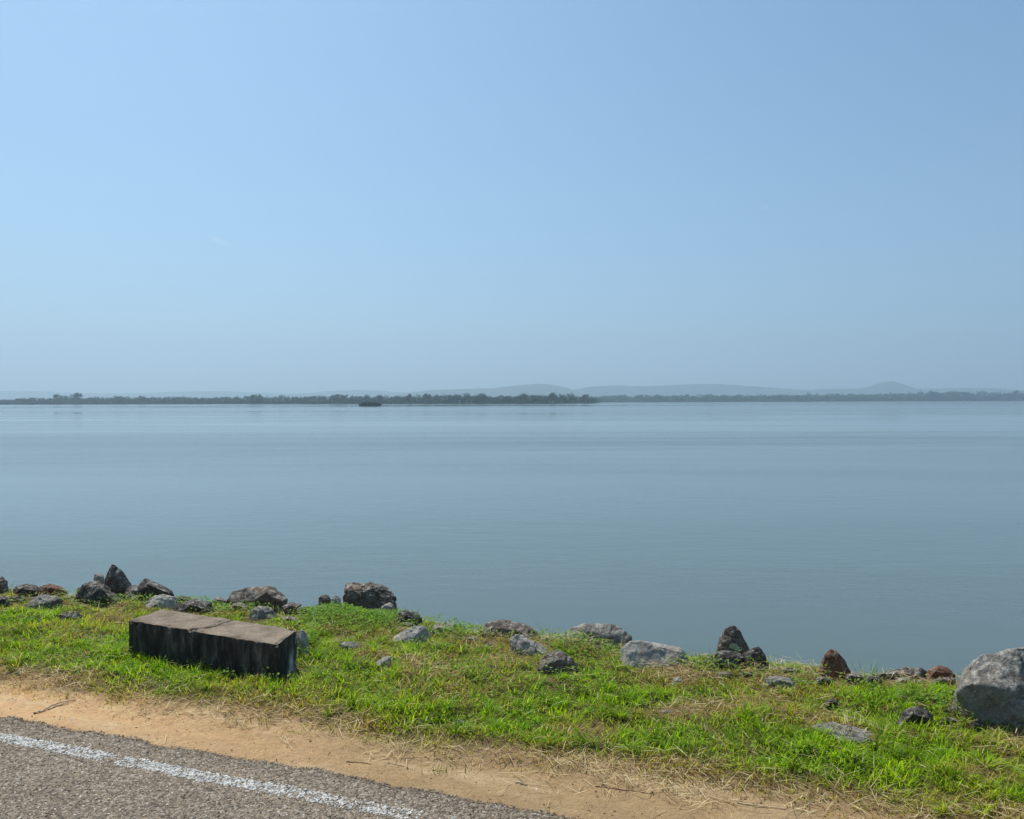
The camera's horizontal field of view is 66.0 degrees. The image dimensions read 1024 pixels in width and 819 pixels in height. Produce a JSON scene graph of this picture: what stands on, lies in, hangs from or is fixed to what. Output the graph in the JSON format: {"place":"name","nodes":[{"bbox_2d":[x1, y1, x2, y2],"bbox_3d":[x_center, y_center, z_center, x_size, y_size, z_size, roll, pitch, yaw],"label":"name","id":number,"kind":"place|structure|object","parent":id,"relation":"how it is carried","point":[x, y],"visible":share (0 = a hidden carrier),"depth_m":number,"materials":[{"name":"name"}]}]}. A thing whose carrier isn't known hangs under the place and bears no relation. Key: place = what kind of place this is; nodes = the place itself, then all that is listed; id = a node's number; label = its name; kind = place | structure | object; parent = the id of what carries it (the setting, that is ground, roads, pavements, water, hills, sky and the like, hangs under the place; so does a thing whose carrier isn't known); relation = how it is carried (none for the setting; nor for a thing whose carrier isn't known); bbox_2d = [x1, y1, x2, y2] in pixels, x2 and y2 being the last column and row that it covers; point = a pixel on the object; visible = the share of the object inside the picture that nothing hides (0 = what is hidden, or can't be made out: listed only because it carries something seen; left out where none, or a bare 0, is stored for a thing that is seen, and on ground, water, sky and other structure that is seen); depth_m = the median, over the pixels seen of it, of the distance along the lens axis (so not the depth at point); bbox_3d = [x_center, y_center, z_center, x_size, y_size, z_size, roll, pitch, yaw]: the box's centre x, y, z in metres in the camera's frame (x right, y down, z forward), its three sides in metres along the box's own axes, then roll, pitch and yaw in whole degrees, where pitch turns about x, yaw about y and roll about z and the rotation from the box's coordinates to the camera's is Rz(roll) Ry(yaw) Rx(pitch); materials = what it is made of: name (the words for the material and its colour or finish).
{"place":"outdoors","nodes":[
{"label":"outdoors","id":0,"kind":"place"},
{"bbox_2d":[0,390,406,401],"bbox_3d":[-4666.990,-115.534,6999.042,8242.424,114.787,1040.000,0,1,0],"label":"hills","id":1,"kind":"structure","parent":0,"point":[10,395],"depth_m":6783.64,"materials":[{"name":"grey"}]},
{"bbox_2d":[0,715,582,818],"bbox_3d":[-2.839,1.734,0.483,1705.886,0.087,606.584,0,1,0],"label":"road","id":2,"kind":"structure","parent":0,"point":[48,790],"depth_m":3.43,"materials":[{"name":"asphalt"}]},
{"bbox_2d":[0,733,454,818],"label":"road marking","id":3,"kind":"object","parent":2,"relation":"on","point":[97,756],"visible":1,"depth_m":3.56,"materials":[{"name":"paint"}]},
{"bbox_2d":[385,384,594,401],"bbox_3d":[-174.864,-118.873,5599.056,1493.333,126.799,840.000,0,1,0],"label":"hills","id":4,"kind":"structure","parent":0,"point":[534,390],"depth_m":5413.07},
{"bbox_2d":[1,400,1018,404],"bbox_3d":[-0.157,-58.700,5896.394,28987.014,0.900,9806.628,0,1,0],"label":"shore","id":5,"kind":"structure","parent":0,"point":[458,403],"depth_m":1243.38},
{"bbox_2d":[52,394,61,403],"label":"broadleaf tree","id":6,"kind":"object","parent":5,"relation":"on","point":[56,396],"visible":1,"depth_m":1240.29,"materials":[{"name":"green plant"}]},
{"bbox_2d":[70,393,82,403],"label":"broadleaf tree","id":7,"kind":"object","parent":5,"relation":"on","point":[75,396],"visible":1,"depth_m":1241.10,"materials":[{"name":"green plant"}]},
{"bbox_2d":[113,395,120,403],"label":"broadleaf tree","id":8,"kind":"object","parent":5,"relation":"on","point":[117,399],"visible":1,"depth_m":1241.65,"materials":[{"name":"green plant"}]},
{"bbox_2d":[137,395,144,403],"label":"broadleaf tree","id":9,"kind":"object","parent":5,"relation":"on","point":[140,398],"visible":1,"depth_m":1241.63,"materials":[{"name":"green plant"}]},
{"bbox_2d":[245,394,263,402],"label":"broadleaf tree","id":10,"kind":"object","parent":5,"relation":"on","point":[254,398],"visible":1,"depth_m":1166.41,"materials":[{"name":"green plant"}]},
{"bbox_2d":[328,394,347,403],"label":"broadleaf tree","id":11,"kind":"object","parent":5,"relation":"on","point":[336,398],"visible":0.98,"depth_m":1104.13,"materials":[{"name":"green plant"}]},
{"bbox_2d":[361,394,370,401],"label":"broadleaf tree","id":12,"kind":"object","parent":5,"relation":"on","point":[365,398],"visible":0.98,"depth_m":1077.23,"materials":[{"name":"green plant"}]},
{"bbox_2d":[377,394,383,402],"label":"broadleaf tree","id":13,"kind":"object","parent":5,"relation":"on","point":[379,398],"visible":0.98,"depth_m":1064.46,"materials":[{"name":"green plant"}]},
{"bbox_2d":[404,394,411,403],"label":"broadleaf tree","id":14,"kind":"object","parent":5,"relation":"on","point":[409,398],"visible":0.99,"depth_m":1031.98,"materials":[{"name":"green plant"}]},
{"bbox_2d":[422,393,431,399],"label":"broadleaf tree","id":15,"kind":"object","parent":5,"relation":"on","point":[424,396],"visible":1,"depth_m":1024.02,"materials":[{"name":"green plant"}]},
{"bbox_2d":[449,394,461,403],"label":"broadleaf tree","id":16,"kind":"object","parent":5,"relation":"on","point":[457,397],"visible":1,"depth_m":1009.02,"materials":[{"name":"green plant"}]},
{"bbox_2d":[463,393,470,403],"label":"broadleaf tree","id":17,"kind":"object","parent":5,"relation":"on","point":[466,398],"visible":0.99,"depth_m":1005.01,"materials":[{"name":"green plant"}]},
{"bbox_2d":[474,393,486,403],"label":"broadleaf tree","id":18,"kind":"object","parent":5,"relation":"on","point":[482,397],"visible":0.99,"depth_m":1000.47,"materials":[{"name":"green plant"}]},
{"bbox_2d":[0,390,1023,404],"bbox_3d":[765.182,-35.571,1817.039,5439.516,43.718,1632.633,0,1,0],"label":"woodland","id":19,"kind":"object","parent":5,"relation":"on","point":[810,397],"visible":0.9,"depth_m":1295.41,"materials":[{"name":"plant"}]},
{"bbox_2d":[517,393,528,403],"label":"broadleaf tree","id":20,"kind":"object","parent":5,"relation":"on","point":[523,395],"visible":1,"depth_m":1001.34,"materials":[{"name":"green plant"}]},
{"bbox_2d":[529,395,541,403],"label":"broadleaf tree","id":21,"kind":"object","parent":5,"relation":"on","point":[533,398],"visible":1,"depth_m":1000.46,"materials":[{"name":"green plant"}]},
{"bbox_2d":[548,392,556,403],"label":"broadleaf tree","id":22,"kind":"object","parent":5,"relation":"on","point":[553,395],"visible":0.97,"depth_m":1010.34,"materials":[{"name":"green plant"}]},
{"bbox_2d":[558,393,565,403],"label":"broadleaf tree","id":23,"kind":"object","parent":5,"relation":"on","point":[562,396],"visible":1,"depth_m":1030.82,"materials":[{"name":"green plant"}]},
{"bbox_2d":[655,394,663,400],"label":"broadleaf tree","id":24,"kind":"object","parent":5,"relation":"on","point":[659,397],"visible":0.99,"depth_m":1941.41,"materials":[{"name":"green plant"}]},
{"bbox_2d":[925,390,941,399],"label":"broadleaf tree","id":25,"kind":"object","parent":5,"relation":"on","point":[932,394],"visible":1,"depth_m":2204.80,"materials":[{"name":"green plant"}]},
{"bbox_2d":[960,391,969,400],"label":"broadleaf tree","id":26,"kind":"object","parent":5,"relation":"on","point":[965,394],"visible":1,"depth_m":2243.61,"materials":[{"name":"green plant"}]},
{"bbox_2d":[1013,391,1020,400],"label":"broadleaf tree","id":27,"kind":"object","parent":5,"relation":"on","point":[1015,394],"visible":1,"depth_m":2293.78,"materials":[{"name":"green plant"}]},
{"bbox_2d":[0,401,1023,681],"bbox_3d":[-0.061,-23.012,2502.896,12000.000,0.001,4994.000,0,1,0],"label":"lake water","id":28,"kind":"structure","parent":0,"point":[886,535],"depth_m":22.63,"materials":[{"name":"blue liquid"}]},
{"bbox_2d":[359,402,380,405],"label":"bushy islet","id":29,"kind":"object","parent":28,"relation":"in","point":[369,404],"visible":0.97,"depth_m":559.39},
{"bbox_2d":[0,592,1023,818],"bbox_3d":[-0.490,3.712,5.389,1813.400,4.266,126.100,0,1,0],"label":"ground","id":30,"kind":"structure","parent":0,"point":[569,803],"depth_m":4.00,"materials":[{"name":"soil"}]},
{"bbox_2d":[0,577,8,593],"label":"rock","id":31,"kind":"object","parent":30,"relation":"on","point":[3,584],"visible":0.53,"depth_m":6.98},
{"bbox_2d":[0,595,12,606],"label":"rock","id":32,"kind":"object","parent":30,"relation":"on","point":[4,600],"visible":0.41,"depth_m":6.58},
{"bbox_2d":[10,596,25,603],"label":"rock","id":33,"kind":"object","parent":30,"relation":"on","point":[18,597],"visible":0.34,"depth_m":6.70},
{"bbox_2d":[12,584,40,597],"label":"rock","id":34,"kind":"object","parent":30,"relation":"on","point":[23,589],"visible":0.27,"depth_m":6.94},
{"bbox_2d":[25,593,62,609],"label":"rock","id":35,"kind":"object","parent":30,"relation":"on","point":[43,600],"visible":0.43,"depth_m":6.54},
{"bbox_2d":[39,583,67,596],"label":"rock","id":36,"kind":"object","parent":30,"relation":"on","point":[50,588],"visible":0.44,"depth_m":6.99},
{"bbox_2d":[33,699,75,713],"bbox_3d":[-2.575,1.663,4.428,0.038,0.027,0.260,0,1,21],"label":"dry stalk","id":37,"kind":"object","parent":30,"relation":"on","point":[52,705],"visible":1,"depth_m":4.42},
{"bbox_2d":[48,703,68,709],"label":"dry stalk","id":38,"kind":"object","parent":30,"relation":"on","point":[57,705],"visible":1,"depth_m":4.43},
{"bbox_2d":[59,611,82,620],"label":"rock","id":39,"kind":"object","parent":30,"relation":"on","point":[68,615],"visible":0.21,"depth_m":6.07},
{"bbox_2d":[74,580,120,605],"bbox_3d":[-3.541,1.647,6.759,0.573,0.382,0.309,0,1,26],"label":"rock","id":40,"kind":"object","parent":30,"relation":"on","point":[98,590],"visible":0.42,"depth_m":6.61,"materials":[{"name":"stone"}]},
{"bbox_2d":[93,572,104,584],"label":"rock","id":41,"kind":"object","parent":30,"relation":"on","point":[98,576],"visible":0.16,"depth_m":6.79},
{"bbox_2d":[105,564,131,598],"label":"rock","id":42,"kind":"object","parent":30,"relation":"on","point":[117,581],"visible":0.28,"depth_m":6.92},
{"bbox_2d":[122,585,137,599],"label":"rock","id":43,"kind":"object","parent":30,"relation":"on","point":[133,589],"visible":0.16,"depth_m":6.86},
{"bbox_2d":[124,594,138,601],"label":"rock","id":44,"kind":"object","parent":30,"relation":"on","point":[130,596],"visible":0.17,"depth_m":6.77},
{"bbox_2d":[137,578,173,601],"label":"rock","id":45,"kind":"object","parent":30,"relation":"on","point":[147,586],"visible":0.37,"depth_m":6.81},
{"bbox_2d":[145,594,176,608],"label":"rock","id":46,"kind":"object","parent":30,"relation":"on","point":[166,601],"visible":0.3,"depth_m":6.43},
{"bbox_2d":[177,596,190,603],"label":"rock","id":47,"kind":"object","parent":30,"relation":"on","point":[182,598],"visible":0.14,"depth_m":6.72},
{"bbox_2d":[173,599,213,613],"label":"rock","id":48,"kind":"object","parent":30,"relation":"on","point":[187,604],"visible":0.48,"depth_m":6.34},
{"bbox_2d":[129,609,296,681],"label":"concrete block","id":49,"kind":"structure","parent":30,"relation":"on","point":[222,644],"depth_m":5.02,"materials":[{"name":"concrete"}]},
{"bbox_2d":[212,597,226,607],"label":"rock","id":50,"kind":"object","parent":30,"relation":"on","point":[221,600],"visible":0.26,"depth_m":6.66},
{"bbox_2d":[229,602,248,611],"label":"rock","id":51,"kind":"object","parent":30,"relation":"on","point":[235,606],"visible":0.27,"depth_m":6.45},
{"bbox_2d":[226,586,287,614],"bbox_3d":[-2.184,1.746,6.782,0.538,0.468,0.321,0,1,0],"label":"rock","id":52,"kind":"object","parent":30,"relation":"on","point":[271,596],"visible":0.38,"depth_m":6.68,"materials":[{"name":"stone"}]},
{"bbox_2d":[249,606,278,619],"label":"rock","id":53,"kind":"object","parent":30,"relation":"on","point":[258,612],"visible":0.35,"depth_m":6.14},
{"bbox_2d":[280,616,300,621],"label":"rock","id":54,"kind":"object","parent":30,"relation":"on","point":[290,617],"visible":0.16,"depth_m":6.06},
{"bbox_2d":[282,602,300,615],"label":"rock","id":55,"kind":"object","parent":30,"relation":"on","point":[286,608],"visible":0.43,"depth_m":6.44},
{"bbox_2d":[297,629,308,656],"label":"rock","id":56,"kind":"object","parent":30,"relation":"on","point":[302,639],"visible":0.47,"depth_m":5.25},
{"bbox_2d":[296,606,311,616],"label":"rock","id":57,"kind":"object","parent":30,"relation":"on","point":[299,608],"visible":0.23,"depth_m":6.36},
{"bbox_2d":[318,594,330,605],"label":"rock","id":58,"kind":"object","parent":30,"relation":"on","point":[324,598],"visible":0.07,"depth_m":6.49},
{"bbox_2d":[330,596,341,611],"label":"rock","id":59,"kind":"object","parent":30,"relation":"on","point":[335,599],"visible":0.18,"depth_m":6.45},
{"bbox_2d":[339,641,362,649],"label":"rock","id":60,"kind":"object","parent":30,"relation":"on","point":[350,644],"visible":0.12,"depth_m":5.33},
{"bbox_2d":[341,581,398,615],"bbox_3d":[-1.176,1.739,6.564,0.491,0.632,0.399,0,1,0],"label":"rock","id":61,"kind":"object","parent":30,"relation":"on","point":[370,595],"visible":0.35,"depth_m":6.44,"materials":[{"name":"stone"}]},
{"bbox_2d":[376,656,393,667],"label":"rock","id":62,"kind":"object","parent":30,"relation":"on","point":[383,660],"visible":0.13,"depth_m":5.02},
{"bbox_2d":[380,603,394,614],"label":"rock","id":63,"kind":"object","parent":30,"relation":"on","point":[388,606],"visible":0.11,"depth_m":6.37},
{"bbox_2d":[397,622,415,626],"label":"rock","id":64,"kind":"object","parent":30,"relation":"on","point":[408,624],"visible":0.14,"depth_m":5.91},
{"bbox_2d":[394,610,421,624],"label":"rock","id":65,"kind":"object","parent":30,"relation":"on","point":[405,615],"visible":0.36,"depth_m":5.97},
{"bbox_2d":[391,625,432,643],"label":"rock","id":66,"kind":"object","parent":30,"relation":"on","point":[417,631],"visible":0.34,"depth_m":5.53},
{"bbox_2d":[428,622,457,632],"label":"rock","id":67,"kind":"object","parent":30,"relation":"on","point":[438,627],"visible":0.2,"depth_m":5.76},
{"bbox_2d":[420,761,465,778],"bbox_3d":[-0.346,1.666,3.638,0.312,0.057,0.228,0,1,0],"label":"grass tuft","id":68,"kind":"object","parent":30,"relation":"on","point":[445,770],"visible":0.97,"depth_m":3.65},
{"bbox_2d":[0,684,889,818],"bbox_3d":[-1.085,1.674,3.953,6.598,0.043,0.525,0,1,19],"label":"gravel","id":69,"kind":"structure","parent":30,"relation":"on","point":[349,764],"depth_m":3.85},
{"bbox_2d":[478,619,540,637],"bbox_3d":[-0.016,1.687,5.738,0.457,0.341,0.277,0,1,0],"label":"rock","id":70,"kind":"object","parent":30,"relation":"on","point":[502,626],"visible":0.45,"depth_m":5.65,"materials":[{"name":"stone"}]},
{"bbox_2d":[0,587,1023,818],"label":"dry straw","id":71,"kind":"object","parent":30,"relation":"on","point":[549,759],"visible":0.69,"depth_m":4.13,"materials":[{"name":"plant"}]},
{"bbox_2d":[510,634,547,655],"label":"rock","id":72,"kind":"object","parent":30,"relation":"on","point":[525,644],"visible":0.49,"depth_m":5.26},
{"bbox_2d":[535,650,578,674],"bbox_3d":[0.286,1.665,4.976,0.290,0.298,0.202,0,1,0],"label":"rock","id":73,"kind":"object","parent":30,"relation":"on","point":[559,660],"visible":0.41,"depth_m":4.91,"materials":[{"name":"stone"}]},
{"bbox_2d":[561,623,631,651],"bbox_3d":[0.593,1.737,5.623,0.523,0.440,0.310,0,1,0],"label":"rock","id":74,"kind":"object","parent":30,"relation":"on","point":[616,633],"visible":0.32,"depth_m":5.54,"materials":[{"name":"stone"}]},
{"bbox_2d":[595,786,653,793],"bbox_3d":[0.504,1.685,3.491,0.273,0.007,0.012,0,1,17],"label":"twig","id":75,"kind":"object","parent":30,"relation":"on","point":[623,790],"visible":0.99,"depth_m":3.49,"materials":[{"name":"brown wood"}]},
{"bbox_2d":[619,641,688,668],"bbox_3d":[0.923,1.666,5.116,0.468,0.349,0.285,0,1,0],"label":"rock","id":76,"kind":"object","parent":30,"relation":"on","point":[648,651],"visible":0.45,"depth_m":5.04,"materials":[{"name":"stone"}]},
{"bbox_2d":[672,677,683,685],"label":"rock","id":77,"kind":"object","parent":30,"relation":"on","point":[677,679],"visible":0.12,"depth_m":4.70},
{"bbox_2d":[689,647,709,665],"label":"grass tuft","id":78,"kind":"object","parent":30,"relation":"on","point":[697,656],"visible":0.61,"depth_m":5.05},
{"bbox_2d":[703,650,743,668],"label":"rock","id":79,"kind":"object","parent":30,"relation":"on","point":[731,656],"visible":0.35,"depth_m":4.99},
{"bbox_2d":[716,672,732,679],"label":"rock","id":80,"kind":"object","parent":30,"relation":"on","point":[725,673],"visible":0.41,"depth_m":4.84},
{"bbox_2d":[716,625,748,654],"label":"rock","id":81,"kind":"object","parent":30,"relation":"on","point":[730,635],"visible":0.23,"depth_m":5.34,"materials":[{"name":"stone"}]},
{"bbox_2d":[729,643,739,651],"bbox_3d":[1.501,1.605,5.317,0.077,0.062,0.016,0,1,-11],"label":"pale flake","id":82,"kind":"object","parent":81,"relation":"on","point":[735,646],"visible":0.89,"depth_m":5.32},
{"bbox_2d":[739,672,753,676],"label":"rock","id":83,"kind":"object","parent":30,"relation":"on","point":[747,674],"visible":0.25,"depth_m":4.86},
{"bbox_2d":[744,647,768,667],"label":"rock","id":84,"kind":"object","parent":30,"relation":"on","point":[756,653],"visible":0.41,"depth_m":4.99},
{"bbox_2d":[737,801,783,808],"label":"dry stalk","id":85,"kind":"object","parent":30,"relation":"on","point":[758,805],"visible":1,"depth_m":3.32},
{"bbox_2d":[761,676,797,687],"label":"rock","id":86,"kind":"object","parent":30,"relation":"on","point":[769,681],"visible":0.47,"depth_m":4.68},
{"bbox_2d":[779,667,800,673],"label":"rock","id":87,"kind":"object","parent":30,"relation":"on","point":[790,669],"visible":0.23,"depth_m":4.92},
{"bbox_2d":[813,676,832,685],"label":"rock","id":88,"kind":"object","parent":30,"relation":"on","point":[822,679],"visible":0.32,"depth_m":4.76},
{"bbox_2d":[825,698,837,711],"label":"rock","id":89,"kind":"object","parent":30,"relation":"on","point":[834,703],"visible":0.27,"depth_m":4.36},
{"bbox_2d":[818,649,850,679],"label":"rock","id":90,"kind":"object","parent":30,"relation":"on","point":[833,660],"visible":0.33,"depth_m":4.89,"materials":[{"name":"stone"}]},
{"bbox_2d":[811,722,874,744],"bbox_3d":[1.725,1.697,4.047,0.399,0.205,0.278,0,1,0],"label":"rock","id":91,"kind":"object","parent":30,"relation":"on","point":[857,734],"visible":0.49,"depth_m":3.97,"materials":[{"name":"stone"}]},
{"bbox_2d":[845,673,863,683],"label":"rock","id":92,"kind":"object","parent":30,"relation":"on","point":[852,676],"visible":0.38,"depth_m":4.80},
{"bbox_2d":[853,657,874,675],"bbox_3d":[2.179,1.629,4.945,0.304,0.182,0.203,0,1,0],"label":"grass tuft","id":93,"kind":"object","parent":30,"relation":"on","point":[862,668],"visible":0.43,"depth_m":4.97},
{"bbox_2d":[850,659,889,681],"bbox_3d":[2.211,1.635,4.902,0.390,0.127,0.337,0,1,0],"label":"grass tuft","id":94,"kind":"object","parent":30,"relation":"on","point":[866,675],"visible":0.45,"depth_m":4.91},
{"bbox_2d":[864,676,881,686],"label":"rock","id":95,"kind":"object","parent":30,"relation":"on","point":[872,678],"visible":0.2,"depth_m":4.76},
{"bbox_2d":[873,671,899,679],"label":"rock","id":96,"kind":"object","parent":30,"relation":"on","point":[889,675],"visible":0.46,"depth_m":4.85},
{"bbox_2d":[895,677,912,684],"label":"rock","id":97,"kind":"object","parent":30,"relation":"on","point":[903,678],"visible":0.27,"depth_m":4.76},
{"bbox_2d":[889,667,925,679],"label":"rock","id":98,"kind":"object","parent":30,"relation":"on","point":[921,672],"visible":0.19,"depth_m":4.94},
{"bbox_2d":[897,706,933,726],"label":"rock","id":99,"kind":"object","parent":30,"relation":"on","point":[912,714],"visible":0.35,"depth_m":4.11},
{"bbox_2d":[895,676,937,705],"bbox_3d":[2.300,1.581,4.482,0.260,0.133,0.255,0,1,0],"label":"grass tuft","id":100,"kind":"object","parent":30,"relation":"on","point":[911,694],"visible":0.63,"depth_m":4.46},
{"bbox_2d":[905,790,958,815],"bbox_3d":[1.778,1.640,3.296,0.218,0.073,0.152,0,1,0],"label":"grass tuft","id":101,"kind":"object","parent":30,"relation":"on","point":[932,802],"visible":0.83,"depth_m":3.30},
{"bbox_2d":[925,665,954,682],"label":"rock","id":102,"kind":"object","parent":30,"relation":"on","point":[936,671],"visible":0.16,"depth_m":4.93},
{"bbox_2d":[932,676,955,687],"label":"rock","id":103,"kind":"object","parent":30,"relation":"on","point":[950,679],"visible":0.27,"depth_m":4.74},
{"bbox_2d":[940,717,955,724],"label":"rock","id":104,"kind":"object","parent":30,"relation":"on","point":[949,719],"visible":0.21,"depth_m":4.14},
{"bbox_2d":[969,718,986,731],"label":"rock","id":105,"kind":"object","parent":30,"relation":"on","point":[977,723],"visible":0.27,"depth_m":4.04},
{"bbox_2d":[950,643,1023,727],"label":"rock","id":106,"kind":"object","parent":30,"relation":"on","point":[991,687],"visible":0.68,"depth_m":4.12,"materials":[{"name":"stone"}]},
{"bbox_2d":[958,717,1018,738],"bbox_3d":[2.452,1.611,4.048,0.315,0.095,0.261,0,1,31],"label":"grass tuft","id":107,"kind":"object","parent":30,"relation":"on","point":[997,729],"visible":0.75,"depth_m":4.02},
{"bbox_2d":[0,587,1023,818],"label":"grass","id":108,"kind":"structure","parent":0,"point":[896,754],"depth_m":4.32,"materials":[{"name":"plant"}]},
{"bbox_2d":[0,0,1023,393],"label":"sky","id":109,"kind":"structure","parent":0,"point":[259,196],"materials":[{"name":"blue"}]},
{"bbox_2d":[574,384,881,397],"bbox_3d":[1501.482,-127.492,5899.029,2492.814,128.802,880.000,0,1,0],"label":"hills","id":110,"kind":"structure","parent":0,"point":[684,389],"depth_m":5688.08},
{"bbox_2d":[813,381,1023,398],"bbox_3d":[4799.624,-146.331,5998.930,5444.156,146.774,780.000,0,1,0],"label":"hills","id":111,"kind":"structure","parent":0,"point":[888,387],"depth_m":5855.83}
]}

